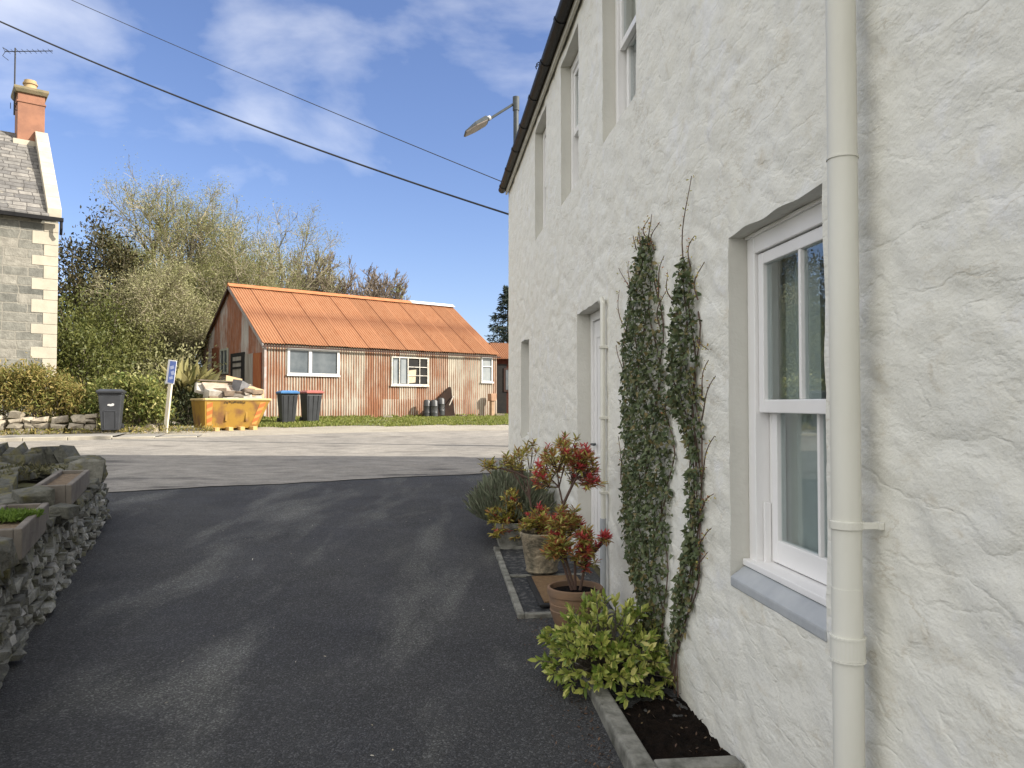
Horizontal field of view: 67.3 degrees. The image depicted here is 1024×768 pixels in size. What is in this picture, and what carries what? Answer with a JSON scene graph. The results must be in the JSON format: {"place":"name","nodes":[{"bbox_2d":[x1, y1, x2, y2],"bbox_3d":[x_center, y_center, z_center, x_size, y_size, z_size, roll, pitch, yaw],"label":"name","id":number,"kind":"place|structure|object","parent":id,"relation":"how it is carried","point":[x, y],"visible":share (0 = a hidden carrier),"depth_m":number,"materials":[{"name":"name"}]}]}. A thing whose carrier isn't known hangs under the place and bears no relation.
{"place":"outdoors","nodes":[
{"label":"outdoors","id":0,"kind":"place"},
{"bbox_2d":[0,432,199,437],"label":"pavement","id":1,"kind":"structure","parent":0,"point":[73,434],"depth_m":18.76,"materials":[{"name":"concrete"}]},
{"bbox_2d":[0,430,508,491],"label":"road","id":2,"kind":"structure","parent":0,"point":[150,464],"depth_m":14.62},
{"bbox_2d":[464,96,518,142],"bbox_3d":[-0.437,-2.436,16.410,1.266,7.580,0.315,1,-2,-24],"label":"street lamp","id":3,"kind":"object","parent":2,"relation":"on","point":[478,125],"visible":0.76,"depth_m":16.53,"materials":[{"name":"metal"}]},
{"bbox_2d":[0,0,559,354],"label":"sky","id":4,"kind":"structure","parent":0,"point":[419,73],"materials":[{"name":"blue"}]},
{"bbox_2d":[101,421,508,436],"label":"forecourt","id":5,"kind":"structure","parent":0,"point":[320,430],"depth_m":20.85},
{"bbox_2d":[96,389,126,430],"bbox_3d":[-10.081,0.664,19.349,0.610,1.070,0.751,1,-2,-20],"label":"wheelie bin","id":6,"kind":"object","parent":5,"relation":"on","point":[111,403],"visible":0.91,"depth_m":19.11,"materials":[{"name":"grey plastic"}]},
{"bbox_2d":[74,367,184,431],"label":"variegated hedge","id":7,"kind":"object","parent":5,"relation":"on","point":[148,396],"visible":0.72,"depth_m":20.23,"materials":[{"name":"green plant"}]},
{"bbox_2d":[138,423,158,431],"bbox_3d":[-9.630,1.185,20.374,0.448,0.286,0.304,0,-2,0],"label":"loose stone","id":8,"kind":"object","parent":5,"relation":"on","point":[153,426],"visible":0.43,"depth_m":20.25,"materials":[{"name":"beige stone"}]},
{"bbox_2d":[220,427,232,430],"bbox_3d":[-7.831,1.223,21.068,0.120,0.100,0.850,1,-2,-38],"label":"wooden block","id":9,"kind":"object","parent":5,"relation":"on","point":[229,428],"depth_m":20.75,"materials":[{"name":"yellow wood"}]},
{"bbox_2d":[245,426,256,429],"bbox_3d":[-7.329,1.224,21.460,0.120,0.100,0.850,1,-2,-40],"label":"wooden block","id":10,"kind":"object","parent":5,"relation":"on","point":[252,428],"depth_m":21.16,"materials":[{"name":"yellow wood"}]},
{"bbox_2d":[190,398,271,428],"bbox_3d":[-7.862,0.810,21.492,1.844,0.812,1.344,1,-2,-38],"label":"skip","id":11,"kind":"object","parent":10,"relation":"on","point":[232,412],"visible":1,"depth_m":20.98,"materials":[{"name":"yellow metal"}]},
{"bbox_2d":[203,388,263,397],"bbox_3d":[-7.840,0.405,21.524,1.664,0.593,1.148,1,-2,-38],"label":"rubble","id":12,"kind":"object","parent":11,"relation":"in","point":[237,394],"visible":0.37,"depth_m":21.14,"materials":[{"name":"grey stone"}]},
{"bbox_2d":[194,382,203,393],"bbox_3d":[-8.396,0.160,21.182,0.672,0.102,0.476,17,26,-25],"label":"sack","id":13,"kind":"object","parent":12,"relation":"on","point":[199,388],"visible":0.47,"depth_m":21.01,"materials":[{"name":"white plastic"}]},
{"bbox_2d":[203,389,222,397],"bbox_3d":[-8.112,0.273,20.887,0.345,0.265,0.437,14,2,41],"label":"rubbish sack","id":14,"kind":"object","parent":12,"relation":"on","point":[210,392],"visible":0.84,"depth_m":20.75,"materials":[{"name":"plastic"}]},
{"bbox_2d":[202,382,232,390],"bbox_3d":[-7.960,0.153,21.352,1.201,0.094,0.618,6,29,-41],"label":"plaster sheet","id":15,"kind":"object","parent":12,"relation":"on","point":[207,385],"visible":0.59,"depth_m":21.21,"materials":[{"name":"white"}]},
{"bbox_2d":[227,390,251,397],"bbox_3d":[-7.616,0.309,21.249,0.904,0.081,0.429,-8,36,-44],"label":"plaster sheet","id":16,"kind":"object","parent":12,"relation":"on","point":[248,396],"visible":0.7,"depth_m":21.29,"materials":[{"name":"white"}]},
{"bbox_2d":[232,379,250,390],"bbox_3d":[-7.594,0.135,21.600,0.422,0.463,0.474,5,-16,31],"label":"rubbish sack","id":17,"kind":"object","parent":12,"relation":"on","point":[238,385],"visible":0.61,"depth_m":21.40,"materials":[{"name":"grey plastic"}]},
{"bbox_2d":[248,386,263,397],"bbox_3d":[-7.235,0.279,21.608,0.560,0.440,0.025,20,-43,-39],"label":"cardboard sheet","id":18,"kind":"object","parent":12,"relation":"on","point":[255,388],"visible":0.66,"depth_m":21.71,"materials":[{"name":"beige cardboard"}]},
{"label":"plank","id":19,"kind":"object","parent":12,"relation":"on","visible":0},
{"bbox_2d":[225,375,241,382],"bbox_3d":[-7.934,-0.092,21.940,0.480,0.220,0.024,17,-30,-42],"label":"cardboard sheet","id":20,"kind":"object","parent":19,"relation":"on","point":[229,378],"visible":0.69,"depth_m":21.87,"materials":[{"name":"beige cardboard"}]},
{"bbox_2d":[421,387,454,416],"bbox_3d":[-3.133,0.764,31.357,1.766,1.314,0.380,1,-2,-39],"label":"leaning sheet","id":21,"kind":"object","parent":5,"relation":"on","point":[446,395],"visible":0.57,"depth_m":31.74,"materials":[{"name":"metal"}]},
{"bbox_2d":[0,473,687,767],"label":"driveway","id":22,"kind":"structure","parent":0,"point":[422,664],"depth_m":4.74,"materials":[{"name":"grey asphalt"}]},
{"bbox_2d":[463,462,556,524],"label":"lavender bush","id":23,"kind":"object","parent":22,"relation":"on","point":[494,485],"visible":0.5,"depth_m":7.62,"materials":[{"name":"green plant"}]},
{"bbox_2d":[493,522,526,545],"bbox_3d":[-0.004,1.437,7.358,0.330,0.250,0.330,0,-2,-6],"label":"plant pot","id":24,"kind":"object","parent":22,"relation":"on","point":[504,540],"visible":0.44,"depth_m":7.21,"materials":[{"name":"stone"}]},
{"bbox_2d":[485,487,523,540],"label":"pieris shrub","id":25,"kind":"object","parent":24,"relation":"in","point":[508,514],"visible":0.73,"depth_m":7.27,"materials":[{"name":"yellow plant"}]},
{"bbox_2d":[493,546,614,618],"bbox_3d":[0.275,1.599,6.307,0.690,0.202,2.000,0,-2,-6],"label":"doorstep","id":26,"kind":"object","parent":22,"relation":"on","point":[511,563],"visible":0.3,"depth_m":6.21,"materials":[{"name":"concrete"}]},
{"bbox_2d":[520,528,558,574],"bbox_3d":[0.246,1.383,6.350,0.368,0.330,0.368,0,-2,0],"label":"plant pot","id":27,"kind":"object","parent":26,"relation":"on","point":[537,562],"visible":0.53,"depth_m":6.22,"materials":[{"name":"beige stone"}]},
{"bbox_2d":[477,439,549,534],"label":"pieris shrub","id":28,"kind":"object","parent":27,"relation":"on","point":[536,521],"visible":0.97,"depth_m":6.37,"materials":[{"name":"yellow plant"}]},
{"bbox_2d":[526,575,580,606],"bbox_3d":[0.372,1.557,5.831,0.440,0.063,0.750,0,-2,-6],"label":"doormat","id":29,"kind":"object","parent":26,"relation":"on","point":[538,585],"visible":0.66,"depth_m":5.92,"materials":[{"name":"brown fabric"}]},
{"bbox_2d":[517,618,610,767],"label":"leaf crumbs","id":30,"kind":"object","parent":22,"relation":"on","point":[578,707],"visible":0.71,"depth_m":3.76,"materials":[{"name":"brown plant"}]},
{"bbox_2d":[547,580,602,626],"bbox_3d":[0.416,1.467,5.058,0.371,0.278,0.371,0,-2,0],"label":"plant pot","id":31,"kind":"object","parent":22,"relation":"on","point":[560,593],"visible":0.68,"depth_m":4.96,"materials":[{"name":"ceramic"}]},
{"bbox_2d":[527,431,613,590],"bbox_3d":[0.393,0.839,5.098,0.546,1.062,0.471,0,-2,-17],"label":"pieris shrub","id":32,"kind":"object","parent":31,"relation":"on","point":[559,545],"visible":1,"depth_m":5.05,"materials":[{"name":"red plant"}]},
{"bbox_2d":[572,658,743,767],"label":"planting bed","id":33,"kind":"object","parent":22,"relation":"on","point":[651,741],"visible":0.41,"depth_m":3.54,"materials":[{"name":"brown soil"}]},
{"bbox_2d":[528,587,678,709],"bbox_3d":[0.551,1.412,4.343,0.882,0.476,0.959,-1,-2,23],"label":"evergreen shrub","id":34,"kind":"object","parent":33,"relation":"in","point":[623,657],"visible":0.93,"depth_m":4.13,"materials":[{"name":"green plant"}]},
{"bbox_2d":[626,678,722,752],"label":"fallen leaves","id":35,"kind":"object","parent":33,"relation":"on","point":[696,751],"visible":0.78,"depth_m":3.63,"materials":[{"name":"brown plant"}]},
{"bbox_2d":[100,368,599,576],"bbox_3d":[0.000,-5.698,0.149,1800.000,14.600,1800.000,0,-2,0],"label":"ground","id":36,"kind":"structure","parent":0,"point":[596,569],"depth_m":6.63,"materials":[{"name":"green plant"}]},
{"bbox_2d":[18,483,35,488],"bbox_3d":[-6.600,1.404,5.665,7.800,0.790,6.200,0,-2,0],"label":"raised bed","id":37,"kind":"object","parent":36,"relation":"on","point":[23,485],"depth_m":8.41,"materials":[{"name":"grey stone"}]},
{"bbox_2d":[0,79,63,417],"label":"stone house","id":38,"kind":"structure","parent":36,"relation":"on","point":[30,213],"depth_m":22.87,"materials":[{"name":"stone"}]},
{"bbox_2d":[2,47,52,114],"bbox_3d":[-16.240,-10.123,25.761,1.582,2.310,0.477,0,-2,0],"label":"tv aerial","id":39,"kind":"object","parent":38,"relation":"attached to","point":[14,51],"visible":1,"depth_m":25.68,"materials":[{"name":"grey metal"}]},
{"bbox_2d":[0,410,101,434],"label":"garden wall","id":40,"kind":"structure","parent":36,"relation":"on","point":[16,420],"depth_m":19.22,"materials":[{"name":"grey stone"}]},
{"bbox_2d":[0,352,91,417],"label":"heath hedge","id":41,"kind":"object","parent":40,"relation":"on","point":[52,396],"visible":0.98,"depth_m":19.66,"materials":[{"name":"green plant"}]},
{"bbox_2d":[0,442,111,688],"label":"dry stone wall","id":42,"kind":"structure","parent":36,"relation":"on","point":[34,580],"depth_m":6.00,"materials":[{"name":"grey stone"}]},
{"bbox_2d":[0,503,48,560],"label":"stone trough","id":43,"kind":"object","parent":42,"relation":"on","point":[26,534],"visible":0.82,"depth_m":4.77,"materials":[{"name":"stone"}]},
{"bbox_2d":[0,506,43,523],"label":"sedum plant","id":44,"kind":"object","parent":43,"relation":"on","point":[14,515],"visible":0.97,"depth_m":4.89,"materials":[{"name":"green plant"}]},
{"bbox_2d":[0,460,65,479],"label":"moss cushion","id":45,"kind":"object","parent":42,"relation":"on","point":[36,467],"visible":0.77,"depth_m":7.68,"materials":[{"name":"green plant"}]},
{"bbox_2d":[34,470,89,503],"bbox_3d":[-4.098,0.937,7.035,0.280,0.175,1.611,1,-2,-24],"label":"stone trough","id":46,"kind":"object","parent":42,"relation":"on","point":[69,486],"visible":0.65,"depth_m":6.79,"materials":[{"name":"stone"}]},
{"bbox_2d":[66,378,96,410],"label":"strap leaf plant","id":47,"kind":"object","parent":36,"relation":"on","point":[94,381],"visible":0.04,"depth_m":22.05,"materials":[{"name":"green plant"}]},
{"bbox_2d":[56,307,135,414],"bbox_3d":[-13.860,-0.479,24.478,3.380,3.899,3.052,0,-2,0],"label":"evergreen shrub","id":48,"kind":"object","parent":36,"relation":"on","point":[78,351],"visible":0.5,"depth_m":24.22,"materials":[{"name":"green plant"}]},
{"bbox_2d":[0,436,196,441],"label":"kerb","id":49,"kind":"structure","parent":36,"relation":"on","point":[59,438],"depth_m":17.87,"materials":[{"name":"concrete"}]},
{"bbox_2d":[57,274,154,376],"bbox_3d":[-15.961,-1.382,28.450,5.008,5.469,4.432,0,-2,0],"label":"evergreen shrub","id":50,"kind":"object","parent":36,"relation":"on","point":[92,316],"visible":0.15,"depth_m":28.22,"materials":[{"name":"green plant"}]},
{"bbox_2d":[0,424,216,435],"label":"dry litter","id":51,"kind":"object","parent":36,"relation":"on","point":[125,428],"visible":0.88,"depth_m":19.45,"materials":[{"name":"brown plant"}]},
{"bbox_2d":[57,198,160,362],"bbox_3d":[-18.129,-4.026,33.688,5.754,8.408,5.692,0,-2,0],"label":"evergreen tree","id":52,"kind":"object","parent":36,"relation":"on","point":[73,279],"visible":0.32,"depth_m":33.06,"materials":[{"name":"green plant"}]},
{"bbox_2d":[71,345,162,422],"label":"scrub bush","id":53,"kind":"object","parent":36,"relation":"on","point":[126,368],"visible":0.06,"depth_m":24.78,"materials":[{"name":"green plant"}]},
{"bbox_2d":[83,218,166,307],"bbox_3d":[-17.726,-3.777,35.289,4.373,7.592,4.695,-1,-2,22],"label":"budding tree","id":54,"kind":"object","parent":36,"relation":"on","point":[139,257],"visible":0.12,"depth_m":34.74,"materials":[{"name":"green plant"}]},
{"bbox_2d":[89,299,187,378],"bbox_3d":[-14.788,-0.953,29.515,4.678,4.624,4.090,0,-2,0],"label":"evergreen shrub","id":55,"kind":"object","parent":36,"relation":"on","point":[146,345],"visible":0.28,"depth_m":29.23,"materials":[{"name":"green plant"}]},
{"bbox_2d":[73,241,219,373],"bbox_3d":[-14.462,-2.168,31.982,5.113,7.326,6.620,-1,-2,26],"label":"budding tree","id":56,"kind":"object","parent":36,"relation":"on","point":[182,321],"visible":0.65,"depth_m":30.93,"materials":[{"name":"green plant"}]},
{"bbox_2d":[163,360,176,432],"bbox_3d":[-8.830,0.415,19.863,0.394,2.085,0.097,0,-2,8],"label":"road sign","id":57,"kind":"object","parent":36,"relation":"on","point":[171,372],"visible":0.98,"depth_m":19.84,"materials":[{"name":"white metal"}]},
{"bbox_2d":[84,169,262,304],"bbox_3d":[-16.776,-5.595,37.225,9.168,10.664,5.771,0,-2,-12],"label":"bare tree","id":58,"kind":"object","parent":36,"relation":"on","point":[161,232],"visible":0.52,"depth_m":37.08,"materials":[{"name":"green plant"}]},
{"bbox_2d":[122,336,229,405],"bbox_3d":[-12.464,-0.121,28.147,4.055,3.294,3.448,0,-2,-17],"label":"scrub bush","id":59,"kind":"object","parent":36,"relation":"on","point":[175,359],"visible":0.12,"depth_m":27.82,"materials":[{"name":"plant"}]},
{"bbox_2d":[163,374,202,425],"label":"dark shrub","id":60,"kind":"object","parent":36,"relation":"on","point":[181,405],"visible":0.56,"depth_m":23.25,"materials":[{"name":"green plant"}]},
{"bbox_2d":[153,356,225,398],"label":"strap leaf plant","id":61,"kind":"object","parent":36,"relation":"on","point":[184,373],"visible":0.38,"depth_m":23.59,"materials":[{"name":"plant"}]},
{"bbox_2d":[112,154,270,314],"bbox_3d":[-16.056,-5.158,39.445,8.979,12.134,8.277,1,-2,-38],"label":"bare tree","id":62,"kind":"object","parent":36,"relation":"on","point":[199,235],"visible":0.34,"depth_m":37.98,"materials":[{"name":"green plant"}]},
{"bbox_2d":[127,213,296,397],"bbox_3d":[-14.010,-3.596,34.990,6.937,10.037,8.670,-1,-2,38],"label":"budding tree","id":63,"kind":"object","parent":36,"relation":"on","point":[254,278],"visible":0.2,"depth_m":35.90,"materials":[{"name":"green plant"}]},
{"bbox_2d":[176,217,293,331],"bbox_3d":[-14.042,-3.632,37.330,7.164,9.721,6.949,1,-2,-20],"label":"budding tree","id":64,"kind":"object","parent":36,"relation":"on","point":[224,283],"visible":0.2,"depth_m":37.31,"materials":[{"name":"green plant"}]},
{"bbox_2d":[227,197,351,293],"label":"budding tree","id":65,"kind":"object","parent":36,"relation":"on","point":[295,283],"visible":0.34,"depth_m":42.06,"materials":[{"name":"green plant"}]},
{"bbox_2d":[267,250,343,292],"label":"bare tree","id":66,"kind":"object","parent":36,"relation":"on","point":[314,282],"visible":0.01,"depth_m":45.37,"materials":[{"name":"brown plant"}]},
{"bbox_2d":[284,250,376,295],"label":"bare tree","id":67,"kind":"object","parent":36,"relation":"on","point":[349,284],"visible":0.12,"depth_m":45.55,"materials":[{"name":"brown plant"}]},
{"bbox_2d":[199,283,500,417],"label":"corrugated shed","id":68,"kind":"structure","parent":36,"relation":"on","point":[351,355],"depth_m":30.46,"materials":[{"name":"orange metal"}]},
{"bbox_2d":[212,347,218,373],"bbox_3d":[-12.109,-0.016,31.330,0.036,2.912,0.749,1,-2,-39],"label":"side door","id":69,"kind":"structure","parent":68,"relation":"in","point":[214,350],"depth_m":31.26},
{"bbox_2d":[220,348,228,373],"bbox_3d":[-11.409,-0.895,30.479,0.051,0.995,0.884,1,-2,-39],"label":"window","id":70,"kind":"structure","parent":68,"relation":"in","point":[224,353],"depth_m":30.43,"materials":[{"name":"grey glass"}]},
{"bbox_2d":[230,352,244,381],"bbox_3d":[-10.481,0.100,29.284,0.066,2.574,1.527,1,-2,-39],"label":"doorway","id":71,"kind":"structure","parent":68,"relation":"in","point":[237,360],"depth_m":29.16,"materials":[{"name":"black wood"}]},
{"bbox_2d":[287,348,340,376],"bbox_3d":[-7.315,-0.788,28.365,2.090,1.020,0.140,1,-2,-39],"label":"window","id":72,"kind":"structure","parent":68,"relation":"in","point":[300,362],"depth_m":28.35,"materials":[{"name":"white paint"}]},
{"bbox_2d":[391,356,429,386],"bbox_3d":[-4.110,-0.488,30.930,1.782,1.183,0.150,1,-2,-39],"label":"window","id":73,"kind":"structure","parent":68,"relation":"in","point":[405,371],"depth_m":30.94,"materials":[{"name":"white wood"}]},
{"bbox_2d":[481,357,493,382],"bbox_3d":[-1.095,-0.599,33.362,0.676,1.135,0.150,1,-2,-39],"label":"window","id":74,"kind":"structure","parent":68,"relation":"in","point":[486,362],"depth_m":33.37,"materials":[{"name":"white paint"}]},
{"bbox_2d":[342,262,407,299],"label":"bare tree","id":75,"kind":"object","parent":36,"relation":"on","point":[375,293],"visible":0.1,"depth_m":48.28,"materials":[{"name":"brown plant"}]},
{"bbox_2d":[357,273,410,299],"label":"bare tree","id":76,"kind":"object","parent":36,"relation":"on","point":[402,290],"visible":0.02,"depth_m":49.07,"materials":[{"name":"brown plant"}]},
{"bbox_2d":[391,282,406,297],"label":"ivy clad tree","id":77,"kind":"object","parent":36,"relation":"on","point":[396,291],"visible":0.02,"depth_m":45.97,"materials":[{"name":"green plant"}]},
{"bbox_2d":[488,394,496,415],"bbox_3d":[-0.860,0.948,33.080,0.313,1.070,0.279,1,-2,-39],"label":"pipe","id":78,"kind":"object","parent":36,"relation":"on","point":[491,398],"visible":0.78,"depth_m":33.01,"materials":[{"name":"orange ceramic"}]},
{"bbox_2d":[484,285,508,342],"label":"conifer","id":79,"kind":"object","parent":36,"relation":"on","point":[502,331],"visible":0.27,"depth_m":51.93,"materials":[{"name":"green plant"}]},
{"bbox_2d":[498,0,1023,767],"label":"white house","id":80,"kind":"structure","parent":36,"relation":"on","point":[852,220],"depth_m":2.78,"materials":[{"name":"stone"}]},
{"bbox_2d":[0,21,508,214],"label":"overhead cable","id":81,"kind":"object","parent":80,"relation":"attached to","point":[478,204],"visible":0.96,"depth_m":13.87,"materials":[{"name":"black rubber"}]},
{"bbox_2d":[72,0,500,181],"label":"overhead cable","id":82,"kind":"object","parent":80,"relation":"attached to","point":[298,97],"visible":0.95,"depth_m":20.00,"materials":[{"name":"black rubber"}]},
{"bbox_2d":[543,129,545,227],"bbox_3d":[0.490,-2.481,9.163,0.110,1.317,0.895,0,-2,-6],"label":"window","id":83,"kind":"structure","parent":80,"relation":"in","point":[544,134],"depth_m":9.53,"materials":[{"name":"white paint"}]},
{"bbox_2d":[571,51,578,190],"bbox_3d":[0.694,-2.506,7.282,0.110,1.365,0.895,0,-2,-6],"label":"window","id":84,"kind":"structure","parent":80,"relation":"in","point":[575,67],"depth_m":7.64,"materials":[{"name":"white paint"}]},
{"bbox_2d":[590,310,600,567],"bbox_3d":[0.776,0.486,6.313,0.100,2.239,1.053,0,-2,-6],"label":"front door","id":85,"kind":"structure","parent":80,"relation":"in","point":[595,317],"depth_m":6.72,"materials":[{"name":"white paint"}]},
{"bbox_2d":[615,0,635,123],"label":"window","id":86,"kind":"structure","parent":80,"relation":"in","point":[625,10],"depth_m":5.81,"materials":[{"name":"white paint"}]},
{"bbox_2d":[615,214,675,659],"bbox_3d":[0.757,0.402,4.686,0.148,2.802,1.300,0,-2,-6],"label":"ivy","id":87,"kind":"object","parent":80,"relation":"attached to","point":[636,577],"visible":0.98,"depth_m":4.49,"materials":[{"name":"green plant"}]},
{"bbox_2d":[663,175,716,696],"bbox_3d":[0.858,0.323,3.862,0.126,2.719,0.762,0,-2,-6],"label":"ivy","id":88,"kind":"object","parent":80,"relation":"attached to","point":[688,556],"visible":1,"depth_m":3.82,"materials":[{"name":"green plant"}]},
{"bbox_2d":[731,197,827,641],"bbox_3d":[1.126,0.105,2.985,0.264,1.530,0.962,0,-2,-6],"label":"window","id":89,"kind":"structure","parent":80,"relation":"in","point":[785,571],"depth_m":3.19,"materials":[{"name":"white paint"}]},
{"bbox_2d":[193,413,508,427],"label":"verge turf","id":90,"kind":"structure","parent":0,"point":[385,423],"depth_m":24.45,"materials":[{"name":"plant"}]},
{"bbox_2d":[276,390,299,422],"bbox_3d":[-7.216,0.748,24.698,0.610,1.070,0.751,1,-2,-30],"label":"wheelie bin","id":91,"kind":"object","parent":90,"relation":"on","point":[287,402],"visible":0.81,"depth_m":24.48,"materials":[{"name":"grey plastic"}]},
{"bbox_2d":[299,390,323,421],"bbox_3d":[-6.619,0.749,25.297,0.610,1.070,0.751,1,-2,-38],"label":"wheelie bin","id":92,"kind":"object","parent":90,"relation":"on","point":[310,400],"visible":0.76,"depth_m":25.10,"materials":[{"name":"grey plastic"}]},
{"bbox_2d":[423,400,429,416],"bbox_3d":[-3.414,0.994,30.894,0.330,0.732,0.325,0,-2,0],"label":"drum","id":93,"kind":"object","parent":90,"relation":"on","point":[426,408],"visible":0.9,"depth_m":30.76,"materials":[{"name":"grey metal"}]},
{"bbox_2d":[430,400,437,415],"bbox_3d":[-3.134,0.995,30.901,0.325,0.732,0.330,-1,-2,33],"label":"drum","id":94,"kind":"object","parent":90,"relation":"on","point":[433,407],"visible":0.89,"depth_m":30.77,"materials":[{"name":"grey metal"}]},
{"bbox_2d":[437,398,444,415],"bbox_3d":[-2.907,0.929,31.496,0.325,0.732,0.330,1,-2,-25],"label":"drum","id":95,"kind":"object","parent":90,"relation":"on","point":[441,404],"visible":0.87,"depth_m":31.36,"materials":[{"name":"grey metal"}]},
{"bbox_2d":[488,343,508,413],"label":"brown shed","id":96,"kind":"structure","parent":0,"point":[501,350],"depth_m":38.68,"materials":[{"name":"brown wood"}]},
{"bbox_2d":[497,364,506,413],"bbox_3d":[-0.562,0.242,38.648,0.590,2.500,0.025,0,-2,-14],"label":"doorway","id":97,"kind":"structure","parent":96,"relation":"in","point":[501,395],"depth_m":38.64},
{"bbox_2d":[504,368,508,391],"bbox_3d":[-0.255,-0.207,38.704,0.300,1.200,0.035,0,-2,-14],"label":"window","id":98,"kind":"structure","parent":96,"relation":"in","point":[506,370],"depth_m":38.68,"materials":[{"name":"grey wood"}]},
{"bbox_3d":[-7.562,0.172,21.908,0.332,0.303,0.448,14,2,41],"label":"rubbish sack","id":99,"kind":"object","parent":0,"visible":0},
{"bbox_3d":[-8.015,0.000,21.623,1.300,0.036,0.200,3,-3,-36],"label":"plank","id":100,"kind":"object","parent":99,"relation":"on","visible":0},
{"bbox_2d":[197,379,232,381],"bbox_3d":[-8.240,-0.082,21.564,1.100,0.036,0.180,4,-3,-41],"label":"plank","id":101,"kind":"object","parent":100,"relation":"on","point":[213,380],"visible":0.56,"depth_m":21.45,"materials":[{"name":"brown wood"}]}
]}

